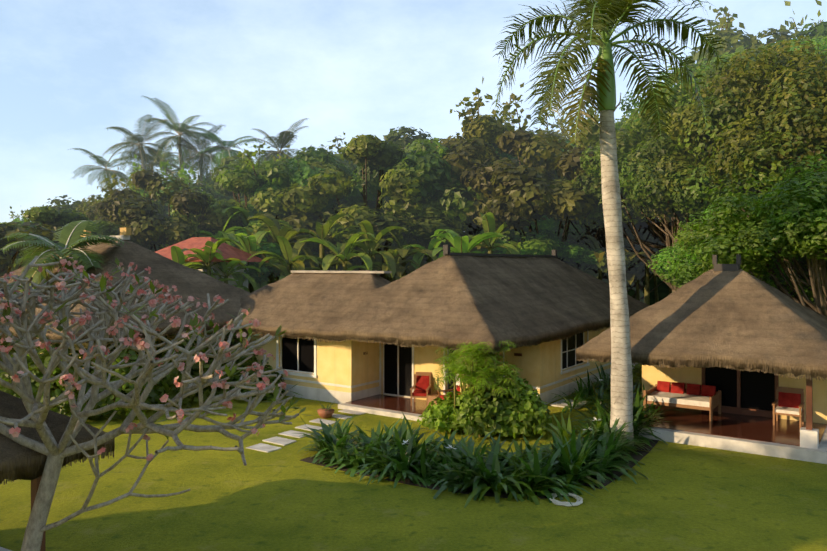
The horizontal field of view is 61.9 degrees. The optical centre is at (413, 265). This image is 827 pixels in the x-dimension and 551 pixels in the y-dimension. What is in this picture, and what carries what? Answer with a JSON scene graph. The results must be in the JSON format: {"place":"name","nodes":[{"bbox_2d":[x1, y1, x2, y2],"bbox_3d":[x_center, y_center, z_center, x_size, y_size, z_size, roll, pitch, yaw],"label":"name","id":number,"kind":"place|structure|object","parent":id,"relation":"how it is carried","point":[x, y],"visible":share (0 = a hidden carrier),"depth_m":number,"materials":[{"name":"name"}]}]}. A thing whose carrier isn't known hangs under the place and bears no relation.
{"place":"outdoors","nodes":[
{"label":"outdoors","id":0,"kind":"place"},
{"bbox_2d":[82,227,130,239],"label":"villa ridge","id":1,"kind":"structure","parent":0,"point":[125,233],"depth_m":28.86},
{"bbox_2d":[155,237,267,261],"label":"red roof","id":2,"kind":"structure","parent":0,"point":[227,250],"depth_m":35.58,"materials":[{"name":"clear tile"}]},
{"bbox_2d":[0,370,826,550],"bbox_3d":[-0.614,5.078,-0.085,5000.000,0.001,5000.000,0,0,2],"label":"ground","id":3,"kind":"structure","parent":0,"point":[684,497],"depth_m":14.56,"materials":[{"name":"green plant"}]},
{"bbox_2d":[9,206,25,221],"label":"tree","id":4,"kind":"object","parent":3,"relation":"on","point":[16,217],"visible":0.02,"depth_m":72.17,"materials":[{"name":"green plant"}]},
{"bbox_2d":[0,475,45,550],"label":"gazebo","id":5,"kind":"object","parent":3,"relation":"on","point":[35,483],"depth_m":10.98,"materials":[{"name":"brown"}]},
{"bbox_2d":[0,390,114,484],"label":"thatched roof","id":6,"kind":"structure","parent":5,"relation":"on","point":[18,461],"depth_m":10.49,"materials":[{"name":"brown wicker"}]},
{"bbox_2d":[7,218,40,263],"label":"tree","id":7,"kind":"object","parent":3,"relation":"on","point":[18,220],"depth_m":44.20,"materials":[{"name":"green plant"}]},
{"bbox_2d":[0,222,101,276],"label":"tree","id":8,"kind":"object","parent":3,"relation":"on","point":[47,230],"visible":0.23,"depth_m":34.08,"materials":[{"name":"green plant"}]},
{"bbox_2d":[0,220,126,292],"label":"young palm","id":9,"kind":"object","parent":3,"relation":"on","point":[71,234],"visible":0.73,"depth_m":26.50,"materials":[{"name":"green plant"}]},
{"bbox_2d":[0,206,132,274],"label":"tree","id":10,"kind":"object","parent":3,"relation":"on","point":[43,215],"visible":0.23,"depth_m":38.62,"materials":[{"name":"green plant"}]},
{"bbox_2d":[42,194,103,212],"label":"tree","id":11,"kind":"object","parent":3,"relation":"on","point":[65,205],"visible":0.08,"depth_m":53.98,"materials":[{"name":"green plant"}]},
{"bbox_2d":[71,148,139,194],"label":"coconut palm","id":12,"kind":"object","parent":3,"relation":"on","point":[108,172],"visible":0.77,"depth_m":67.23,"materials":[{"name":"green plant"}]},
{"bbox_2d":[10,330,212,405],"bbox_3d":[-13.340,3.628,29.803,10.000,2.900,7.200,0,0,35],"label":"villa","id":13,"kind":"object","parent":3,"relation":"on","point":[85,345],"depth_m":26.17,"materials":[{"name":"yellow paint"}]},
{"bbox_2d":[0,240,249,343],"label":"thatched roof","id":14,"kind":"structure","parent":13,"relation":"on","point":[184,279],"depth_m":27.66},
{"bbox_2d":[73,167,174,244],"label":"tree","id":15,"kind":"object","parent":3,"relation":"on","point":[90,212],"visible":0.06,"depth_m":45.87,"materials":[{"name":"green plant"}]},
{"bbox_2d":[102,114,177,174],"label":"coconut palm","id":16,"kind":"object","parent":3,"relation":"on","point":[134,138],"visible":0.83,"depth_m":62.20,"materials":[{"name":"green plant"}]},
{"bbox_2d":[117,139,191,183],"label":"coconut palm","id":17,"kind":"object","parent":3,"relation":"on","point":[149,164],"visible":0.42,"depth_m":65.30,"materials":[{"name":"green plant"}]},
{"bbox_2d":[0,256,311,550],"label":"frangipani","id":18,"kind":"object","parent":3,"relation":"on","point":[13,307],"visible":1,"depth_m":9.54,"materials":[{"name":"grey plant"}]},
{"bbox_2d":[147,237,175,251],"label":"tree","id":19,"kind":"object","parent":3,"relation":"on","point":[161,246],"depth_m":41.64,"materials":[{"name":"green plant"}]},
{"bbox_2d":[95,169,242,251],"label":"tree","id":20,"kind":"object","parent":3,"relation":"on","point":[141,218],"visible":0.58,"depth_m":41.07,"materials":[{"name":"green plant"}]},
{"bbox_2d":[147,149,197,179],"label":"coconut palm","id":21,"kind":"object","parent":3,"relation":"on","point":[173,171],"visible":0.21,"depth_m":70.71,"materials":[{"name":"green plant"}]},
{"bbox_2d":[128,154,223,213],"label":"tree","id":22,"kind":"object","parent":3,"relation":"on","point":[181,175],"visible":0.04,"depth_m":56.30,"materials":[{"name":"green plant"}]},
{"bbox_2d":[144,96,218,179],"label":"coconut palm","id":23,"kind":"object","parent":3,"relation":"on","point":[174,126],"visible":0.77,"depth_m":62.97,"materials":[{"name":"green plant"}]},
{"bbox_2d":[171,246,220,277],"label":"banana","id":24,"kind":"object","parent":3,"relation":"on","point":[177,254],"visible":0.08,"depth_m":33.02,"materials":[{"name":"green plant"}]},
{"bbox_2d":[183,166,211,184],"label":"tree","id":25,"kind":"object","parent":3,"relation":"on","point":[204,179],"visible":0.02,"depth_m":67.86,"materials":[{"name":"green plant"}]},
{"bbox_2d":[159,124,242,190],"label":"coconut palm","id":26,"kind":"object","parent":3,"relation":"on","point":[202,158],"visible":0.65,"depth_m":64.17,"materials":[{"name":"green plant"}]},
{"bbox_2d":[182,238,245,281],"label":"banana","id":27,"kind":"object","parent":3,"relation":"on","point":[207,257],"visible":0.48,"depth_m":33.01,"materials":[{"name":"green plant"}]},
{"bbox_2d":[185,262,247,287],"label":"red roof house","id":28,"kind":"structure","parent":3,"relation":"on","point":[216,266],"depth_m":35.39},
{"bbox_2d":[170,155,265,214],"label":"tree","id":29,"kind":"object","parent":3,"relation":"on","point":[214,189],"visible":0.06,"depth_m":54.27,"materials":[{"name":"green plant"}]},
{"bbox_2d":[185,211,253,247],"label":"banana","id":30,"kind":"object","parent":3,"relation":"on","point":[226,233],"visible":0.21,"depth_m":41.01,"materials":[{"name":"green plant"}]},
{"bbox_2d":[187,127,265,174],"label":"coconut palm","id":31,"kind":"object","parent":3,"relation":"on","point":[226,152],"visible":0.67,"depth_m":63.73,"materials":[{"name":"green plant"}]},
{"bbox_2d":[201,247,261,291],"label":"banana","id":32,"kind":"object","parent":3,"relation":"on","point":[224,268],"visible":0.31,"depth_m":34.19,"materials":[{"name":"green plant"}]},
{"bbox_2d":[223,206,256,235],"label":"banana","id":33,"kind":"object","parent":3,"relation":"on","point":[245,215],"visible":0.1,"depth_m":42.44,"materials":[{"name":"green plant"}]},
{"bbox_2d":[170,140,324,291],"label":"tree","id":34,"kind":"object","parent":3,"relation":"on","point":[233,178],"visible":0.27,"depth_m":43.27,"materials":[{"name":"green plant"}]},
{"bbox_2d":[216,231,283,292],"bbox_3d":[-9.002,1.543,38.207,4.056,7.084,4.235,0,0,-14],"label":"banana","id":35,"kind":"object","parent":3,"relation":"on","point":[247,243],"visible":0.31,"depth_m":37.91,"materials":[{"name":"green plant"}]},
{"bbox_2d":[242,150,292,200],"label":"tree","id":36,"kind":"object","parent":3,"relation":"on","point":[261,159],"depth_m":72.98,"materials":[{"name":"green plant"}]},
{"bbox_2d":[249,118,307,165],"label":"coconut palm","id":37,"kind":"object","parent":3,"relation":"on","point":[285,138],"visible":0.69,"depth_m":64.94,"materials":[{"name":"green plant"}]},
{"bbox_2d":[232,227,327,288],"bbox_3d":[-10.120,1.213,41.636,10.322,7.735,9.765,0,0,17],"label":"tree","id":38,"kind":"object","parent":3,"relation":"on","point":[275,248],"visible":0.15,"depth_m":38.37,"materials":[{"name":"green plant"}]},
{"bbox_2d":[247,213,314,283],"bbox_3d":[-7.731,1.005,39.207,4.243,8.169,5.157,0,0,12],"label":"banana","id":39,"kind":"object","parent":3,"relation":"on","point":[269,222],"visible":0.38,"depth_m":39.16,"materials":[{"name":"green plant"}]},
{"bbox_2d":[246,236,333,279],"bbox_3d":[-6.570,1.790,36.161,3.922,6.591,3.859,0,0,22],"label":"banana","id":40,"kind":"object","parent":3,"relation":"on","point":[284,266],"visible":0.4,"depth_m":35.96,"materials":[{"name":"green plant"}]},
{"bbox_2d":[244,132,346,199],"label":"tree","id":41,"kind":"object","parent":3,"relation":"on","point":[333,145],"depth_m":57.56,"materials":[{"name":"green plant"}]},
{"bbox_2d":[234,218,363,281],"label":"tree","id":42,"kind":"object","parent":3,"relation":"on","point":[259,225],"visible":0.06,"depth_m":41.09,"materials":[{"name":"green plant"}]},
{"bbox_2d":[246,409,365,452],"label":"stepping stones","id":43,"kind":"object","parent":3,"relation":"on","point":[262,447],"visible":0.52,"depth_m":20.57,"materials":[{"name":"grey stone"}]},
{"bbox_2d":[238,146,382,226],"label":"tree","id":44,"kind":"object","parent":3,"relation":"on","point":[288,177],"visible":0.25,"depth_m":44.63,"materials":[{"name":"green plant"}]},
{"bbox_2d":[286,213,354,270],"bbox_3d":[-5.077,1.047,38.698,4.157,8.073,4.919,0,0,-31],"label":"banana","id":45,"kind":"object","parent":3,"relation":"on","point":[326,227],"visible":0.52,"depth_m":38.24,"materials":[{"name":"green plant"}]},
{"bbox_2d":[0,320,641,419],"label":"shrubs","id":46,"kind":"object","parent":3,"relation":"on","point":[154,393],"visible":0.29,"depth_m":23.83,"materials":[{"name":"green plant"}]},
{"bbox_2d":[316,398,337,417],"bbox_3d":[-2.955,4.737,23.025,0.853,0.681,0.761,0,0,18],"label":"pot plant","id":47,"kind":"object","parent":3,"relation":"on","point":[324,412],"visible":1,"depth_m":22.80,"materials":[{"name":"brown plant"}]},
{"bbox_2d":[299,232,375,270],"bbox_3d":[-4.043,1.678,36.613,4.073,6.812,3.901,0,0,-14],"label":"banana","id":48,"kind":"object","parent":3,"relation":"on","point":[345,256],"visible":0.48,"depth_m":36.28,"materials":[{"name":"green plant"}]},
{"bbox_2d":[279,134,447,276],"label":"tree","id":49,"kind":"object","parent":3,"relation":"on","point":[374,152],"visible":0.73,"depth_m":41.97,"materials":[{"name":"green plant"}]},
{"bbox_2d":[292,126,441,250],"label":"tree","id":50,"kind":"object","parent":3,"relation":"on","point":[394,137],"visible":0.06,"depth_m":55.33,"materials":[{"name":"green plant"}]},
{"bbox_2d":[336,220,419,281],"bbox_3d":[-1.862,1.351,37.701,4.720,7.476,3.883,0,0,-4],"label":"banana","id":51,"kind":"object","parent":3,"relation":"on","point":[388,257],"visible":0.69,"depth_m":37.11,"materials":[{"name":"green plant"}]},
{"bbox_2d":[291,202,474,280],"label":"tree","id":52,"kind":"object","parent":3,"relation":"on","point":[423,229],"visible":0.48,"depth_m":40.17,"materials":[{"name":"green plant"}]},
{"bbox_2d":[370,231,437,279],"bbox_3d":[-0.569,1.550,37.995,4.141,7.072,4.209,0,0,-4],"label":"banana","id":53,"kind":"object","parent":3,"relation":"on","point":[402,269],"visible":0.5,"depth_m":37.24,"materials":[{"name":"green plant"}]},
{"bbox_2d":[383,216,440,265],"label":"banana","id":54,"kind":"object","parent":3,"relation":"on","point":[403,242],"visible":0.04,"depth_m":41.95,"materials":[{"name":"green plant"}]},
{"bbox_2d":[337,137,489,233],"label":"tree","id":55,"kind":"object","parent":3,"relation":"on","point":[422,162],"visible":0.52,"depth_m":42.33,"materials":[{"name":"green plant"}]},
{"bbox_2d":[398,231,459,272],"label":"banana","id":56,"kind":"object","parent":3,"relation":"on","point":[434,243],"visible":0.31,"depth_m":38.88,"materials":[{"name":"green plant"}]},
{"bbox_2d":[225,327,637,421],"bbox_3d":[2.135,3.648,31.434,14.135,2.860,17.055,0,0,35],"label":"villa","id":57,"kind":"object","parent":3,"relation":"on","point":[371,377],"visible":0.31,"depth_m":25.71,"materials":[{"name":"yellow paint"}]},
{"bbox_2d":[216,255,648,353],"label":"thatched roof","id":58,"kind":"structure","parent":57,"relation":"on","point":[452,302],"depth_m":25.50,"materials":[{"name":"brown wicker"}]},
{"bbox_2d":[410,372,459,405],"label":"terrace chairs","id":59,"kind":"object","parent":57,"relation":"on","point":[421,386],"visible":0.62,"depth_m":24.45,"materials":[{"name":"red fabric"}]},
{"bbox_2d":[379,208,539,262],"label":"tree","id":60,"kind":"object","parent":3,"relation":"on","point":[412,241],"visible":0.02,"depth_m":41.74,"materials":[{"name":"green plant"}]},
{"bbox_2d":[431,229,508,257],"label":"banana","id":61,"kind":"object","parent":3,"relation":"on","point":[462,244],"visible":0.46,"depth_m":36.43,"materials":[{"name":"green plant"}]},
{"bbox_2d":[417,340,551,438],"bbox_3d":[2.171,3.550,21.128,4.126,3.067,3.319,0,0,2],"label":"shrub","id":62,"kind":"object","parent":3,"relation":"on","point":[476,403],"visible":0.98,"depth_m":20.37,"materials":[{"name":"green plant"}]},
{"bbox_2d":[292,363,684,507],"bbox_3d":[6.110,4.733,22.438,19.858,2.077,8.671,0,0,-42],"label":"lily border","id":63,"kind":"object","parent":3,"relation":"on","point":[594,451],"visible":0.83,"depth_m":16.78,"materials":[{"name":"green plant"}]},
{"bbox_2d":[492,0,729,445],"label":"royal palm","id":64,"kind":"object","parent":63,"relation":"on","point":[602,21],"visible":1,"depth_m":19.17,"materials":[{"name":"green plant"}]},
{"bbox_2d":[424,77,569,234],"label":"tree","id":65,"kind":"object","parent":3,"relation":"on","point":[470,147],"visible":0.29,"depth_m":45.16,"materials":[{"name":"green plant"}]},
{"bbox_2d":[468,212,534,254],"bbox_3d":[4.913,1.072,39.407,5.073,8.036,4.174,0,0,-3],"label":"banana","id":66,"kind":"object","parent":3,"relation":"on","point":[489,226],"visible":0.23,"depth_m":38.78,"materials":[{"name":"green plant"}]},
{"bbox_2d":[485,140,575,229],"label":"tree","id":67,"kind":"object","parent":3,"relation":"on","point":[508,156],"depth_m":48.69,"materials":[{"name":"green plant"}]},
{"bbox_2d":[263,234,815,304],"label":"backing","id":68,"kind":"object","parent":3,"relation":"on","point":[663,290],"depth_m":64.28,"materials":[{"name":"green plant"}]},
{"bbox_2d":[502,108,577,141],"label":"tree","id":69,"kind":"object","parent":3,"relation":"on","point":[553,125],"depth_m":68.86,"materials":[{"name":"green plant"}]},
{"bbox_2d":[474,215,606,269],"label":"tree","id":70,"kind":"object","parent":3,"relation":"on","point":[542,243],"visible":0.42,"depth_m":40.03,"materials":[{"name":"green plant"}]},
{"bbox_2d":[459,129,656,272],"bbox_3d":[8.245,-1.819,42.874,13.236,13.802,12.027,0,0,15],"label":"tree","id":71,"kind":"object","parent":3,"relation":"on","point":[517,192],"visible":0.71,"depth_m":39.17,"materials":[{"name":"green plant"}]},
{"bbox_2d":[549,492,582,506],"bbox_3d":[2.567,5.043,15.247,2.386,0.072,0.798,0,0,29],"label":"ring","id":72,"kind":"object","parent":3,"relation":"on","point":[579,499],"visible":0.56,"depth_m":14.67,"materials":[{"name":"beige stone"}]},
{"bbox_2d":[563,230,608,279],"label":"banana","id":73,"kind":"object","parent":3,"relation":"on","point":[584,248],"visible":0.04,"depth_m":42.31,"materials":[{"name":"green plant"}]},
{"bbox_2d":[530,101,670,280],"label":"tree","id":74,"kind":"object","parent":3,"relation":"on","point":[589,137],"visible":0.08,"depth_m":41.90,"materials":[{"name":"green plant"}]},
{"bbox_2d":[572,234,635,283],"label":"banana","id":75,"kind":"object","parent":3,"relation":"on","point":[593,242],"visible":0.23,"depth_m":40.87,"materials":[{"name":"green plant"}]},
{"bbox_2d":[585,100,637,128],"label":"tree","id":76,"kind":"object","parent":3,"relation":"on","point":[598,119],"depth_m":56.95,"materials":[{"name":"green plant"}]},
{"bbox_2d":[559,221,664,299],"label":"tree","id":77,"kind":"object","parent":3,"relation":"on","point":[602,265],"visible":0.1,"depth_m":41.42,"materials":[{"name":"green plant"}]},
{"bbox_2d":[569,115,673,299],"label":"tree","id":78,"kind":"object","parent":3,"relation":"on","point":[619,124],"visible":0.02,"depth_m":48.73,"materials":[{"name":"green plant"}]},
{"bbox_2d":[604,234,665,305],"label":"banana","id":79,"kind":"object","parent":3,"relation":"on","point":[637,274],"visible":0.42,"depth_m":40.95,"materials":[{"name":"green plant"}]},
{"bbox_2d":[626,256,643,302],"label":"banana","id":80,"kind":"object","parent":3,"relation":"on","point":[640,291],"visible":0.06,"depth_m":44.17,"materials":[{"name":"green plant"}]},
{"bbox_2d":[648,237,658,302],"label":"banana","id":81,"kind":"object","parent":3,"relation":"on","point":[656,290],"visible":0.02,"depth_m":46.66,"materials":[{"name":"green plant"}]},
{"bbox_2d":[562,99,756,291],"bbox_3d":[15.222,-2.243,39.669,13.740,14.645,13.745,0,0,-22],"label":"tree","id":82,"kind":"object","parent":3,"relation":"on","point":[624,149],"visible":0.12,"depth_m":37.60,"materials":[{"name":"green plant"}]},
{"bbox_2d":[618,51,755,231],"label":"tree","id":83,"kind":"object","parent":3,"relation":"on","point":[629,107],"visible":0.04,"depth_m":45.63,"materials":[{"name":"green plant"}]},
{"bbox_2d":[596,54,824,243],"bbox_3d":[16.167,-2.727,35.145,13.374,15.612,13.525,0,0,-30],"label":"tree","id":84,"kind":"object","parent":3,"relation":"on","point":[694,202],"visible":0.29,"depth_m":33.00,"materials":[{"name":"green plant"}]},
{"bbox_2d":[635,364,826,463],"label":"pavilion","id":85,"kind":"structure","parent":3,"relation":"on","point":[742,421],"depth_m":20.83,"materials":[{"name":"brown"}]},
{"bbox_2d":[576,268,826,380],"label":"pavilion roof","id":86,"kind":"structure","parent":85,"relation":"on","point":[740,319],"depth_m":19.38,"materials":[{"name":"brown wicker"}]},
{"bbox_2d":[643,381,804,428],"bbox_3d":[9.614,4.240,21.509,4.425,1.046,1.380,0,0,35],"label":"outdoor furniture","id":87,"kind":"object","parent":85,"relation":"on","point":[788,401],"visible":0.98,"depth_m":21.66,"materials":[{"name":"white fabric"}]},
{"bbox_2d":[637,35,826,295],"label":"tree","id":88,"kind":"object","parent":3,"relation":"on","point":[768,65],"visible":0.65,"depth_m":29.93,"materials":[{"name":"green plant"}]},
{"bbox_2d":[646,200,826,305],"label":"tree","id":89,"kind":"object","parent":3,"relation":"on","point":[665,257],"visible":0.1,"depth_m":28.28,"materials":[{"name":"green plant"}]},
{"bbox_2d":[686,1,806,71],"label":"tree","id":90,"kind":"object","parent":3,"relation":"on","point":[783,27],"visible":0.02,"depth_m":72.12,"materials":[{"name":"green plant"}]},
{"bbox_2d":[668,152,826,316],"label":"tree","id":91,"kind":"object","parent":3,"relation":"on","point":[752,230],"visible":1,"depth_m":23.09,"materials":[{"name":"green plant"}]},
{"bbox_2d":[700,0,823,284],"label":"tree","id":92,"kind":"object","parent":3,"relation":"on","point":[729,34],"depth_m":57.43,"materials":[{"name":"green plant"}]},
{"bbox_2d":[699,68,826,203],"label":"tree","id":93,"kind":"object","parent":3,"relation":"on","point":[772,166],"visible":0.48,"depth_m":27.72,"materials":[{"name":"green plant"}]},
{"bbox_2d":[727,21,826,65],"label":"tree","id":94,"kind":"object","parent":3,"relation":"on","point":[821,28],"depth_m":49.54,"materials":[{"name":"green plant"}]},
{"bbox_2d":[760,164,826,280],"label":"tree","id":95,"kind":"object","parent":3,"relation":"on","point":[804,260],"visible":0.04,"depth_m":25.25,"materials":[{"name":"green plant"}]},
{"bbox_2d":[786,35,826,69],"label":"tree","id":96,"kind":"object","parent":3,"relation":"on","point":[821,41],"visible":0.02,"depth_m":39.84,"materials":[{"name":"green plant"}]},
{"bbox_2d":[0,0,826,231],"label":"sky","id":97,"kind":"structure","parent":0,"point":[71,71],"materials":[{"name":"blue"}]},
{"bbox_2d":[291,245,556,272],"bbox_3d":[2.002,-0.227,29.504,5.858,1.090,13.486,0,0,68],"label":"roof ridge cap","id":98,"kind":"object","parent":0,"point":[446,249],"depth_m":28.23,"materials":[{"name":"grey concrete"}]},
{"bbox_2d":[712,255,740,270],"bbox_3d":[9.674,-0.072,21.285,0.800,0.500,0.300,0,0,35],"label":"roof ridge cap","id":99,"kind":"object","parent":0,"point":[727,267],"depth_m":21.15,"materials":[{"name":"grey concrete"}]}
]}

